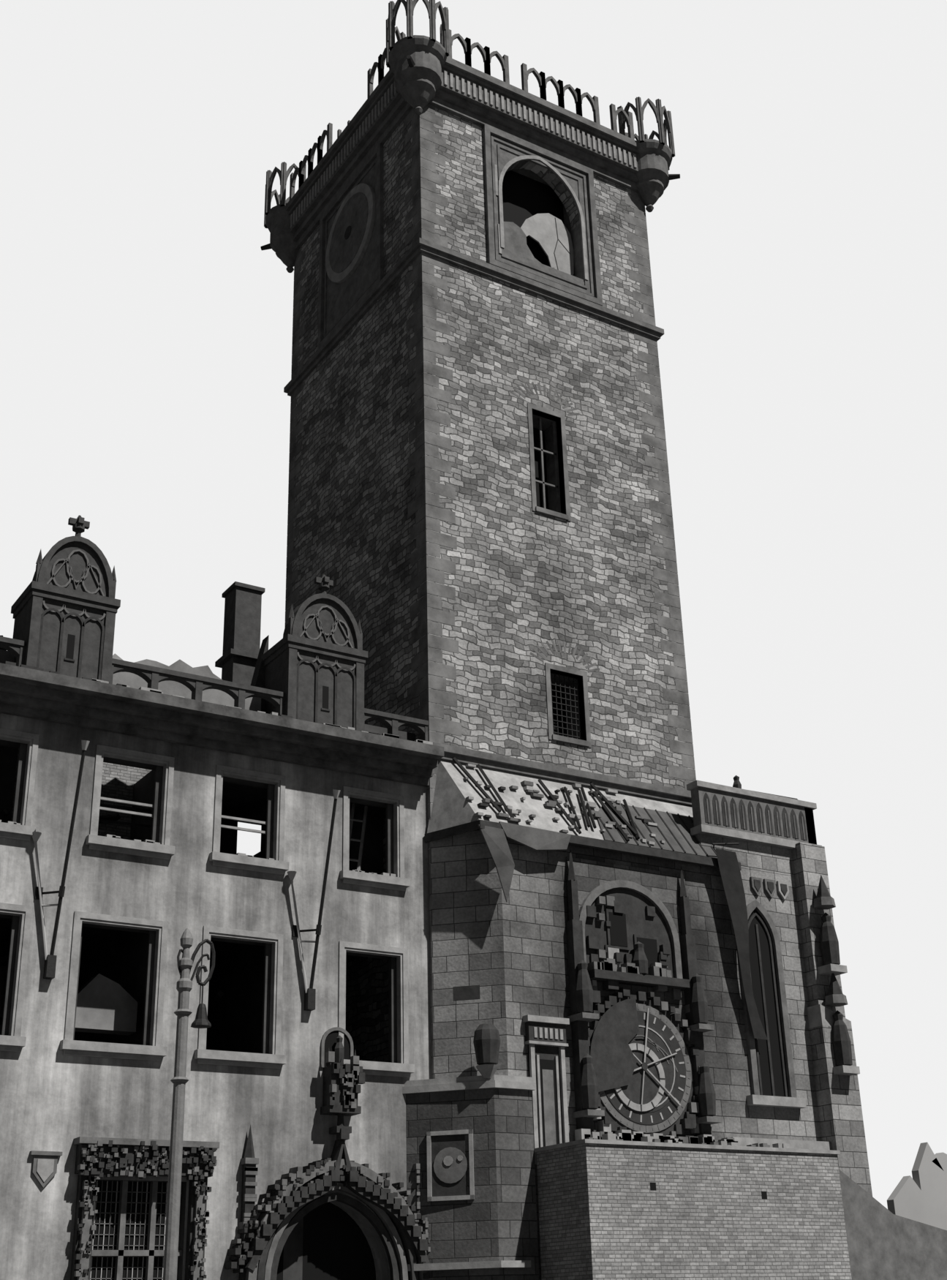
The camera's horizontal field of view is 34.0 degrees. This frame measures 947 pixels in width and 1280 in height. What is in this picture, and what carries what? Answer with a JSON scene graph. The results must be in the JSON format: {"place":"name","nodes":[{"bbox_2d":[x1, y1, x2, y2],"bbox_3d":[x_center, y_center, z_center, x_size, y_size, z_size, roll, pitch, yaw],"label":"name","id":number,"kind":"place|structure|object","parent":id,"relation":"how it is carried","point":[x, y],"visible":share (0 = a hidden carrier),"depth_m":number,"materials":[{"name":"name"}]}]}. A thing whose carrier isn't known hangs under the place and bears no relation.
{"place":"outdoors","nodes":[
{"label":"outdoors","id":0,"kind":"place"},
{"bbox_2d":[0,0,946,1209],"label":"sky","id":1,"kind":"structure","parent":0,"point":[798,249],"materials":[{"name":"white"}]},
{"bbox_2d":[285,106,694,1075],"bbox_3d":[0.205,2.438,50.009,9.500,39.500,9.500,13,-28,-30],"label":"tower shaft","id":2,"kind":"object","parent":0,"point":[525,581],"visible":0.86,"depth_m":48.94,"materials":[{"name":"grey brick"}]},
{"bbox_2d":[260,0,680,272],"bbox_3d":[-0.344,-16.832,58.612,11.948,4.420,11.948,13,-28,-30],"label":"parapet","id":3,"kind":"structure","parent":2,"relation":"on","point":[423,72],"depth_m":54.81,"materials":[{"name":"grey stone"}]},
{"bbox_2d":[887,1142,946,1230],"bbox_3d":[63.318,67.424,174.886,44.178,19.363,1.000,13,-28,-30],"label":"buildings","id":4,"kind":"structure","parent":0,"point":[921,1196],"depth_m":167.90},
{"label":"ground","id":5,"kind":"structure","parent":0,"visible":0},
{"bbox_2d":[162,928,215,1279],"bbox_3d":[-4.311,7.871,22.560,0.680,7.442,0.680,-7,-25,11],"label":"street lamp","id":6,"kind":"object","parent":5,"relation":"on","point":[183,1012],"visible":1,"depth_m":23.03,"materials":[{"name":"metal"}]},
{"bbox_2d":[0,1026,430,1279],"bbox_3d":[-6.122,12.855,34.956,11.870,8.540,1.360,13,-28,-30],"label":"ornamental stone surrounds","id":7,"kind":"object","parent":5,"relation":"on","point":[119,1230],"visible":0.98,"depth_m":35.13,"materials":[{"name":"stone"}]},
{"bbox_2d":[0,514,443,1279],"bbox_3d":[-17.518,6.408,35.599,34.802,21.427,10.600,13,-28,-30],"label":"town hall wing","id":8,"kind":"structure","parent":5,"relation":"on","point":[187,768],"depth_m":37.89,"materials":[{"name":"grey paint"}]},
{"bbox_2d":[31,740,340,1010],"bbox_3d":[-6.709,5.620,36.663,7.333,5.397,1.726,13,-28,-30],"label":"flagpoles","id":9,"kind":"object","parent":8,"relation":"attached to","point":[50,965],"visible":1,"depth_m":35.61,"materials":[{"name":"metal"}]},
{"bbox_2d":[283,103,696,1078],"bbox_3d":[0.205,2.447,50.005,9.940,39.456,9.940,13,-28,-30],"label":"tower stone trim","id":10,"kind":"structure","parent":5,"relation":"on","point":[355,284],"depth_m":50.97,"materials":[{"name":"grey stone"}]},
{"bbox_2d":[402,757,872,1279],"bbox_3d":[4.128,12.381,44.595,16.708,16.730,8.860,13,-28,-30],"label":"clock building","id":11,"kind":"structure","parent":5,"relation":"on","point":[626,966],"depth_m":41.46,"materials":[{"name":"stone"}]},
{"bbox_2d":[533,1133,946,1279],"bbox_3d":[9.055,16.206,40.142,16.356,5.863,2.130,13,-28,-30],"label":"low wall","id":12,"kind":"structure","parent":5,"relation":"on","point":[611,1207],"depth_m":37.74,"materials":[{"name":"brick"}]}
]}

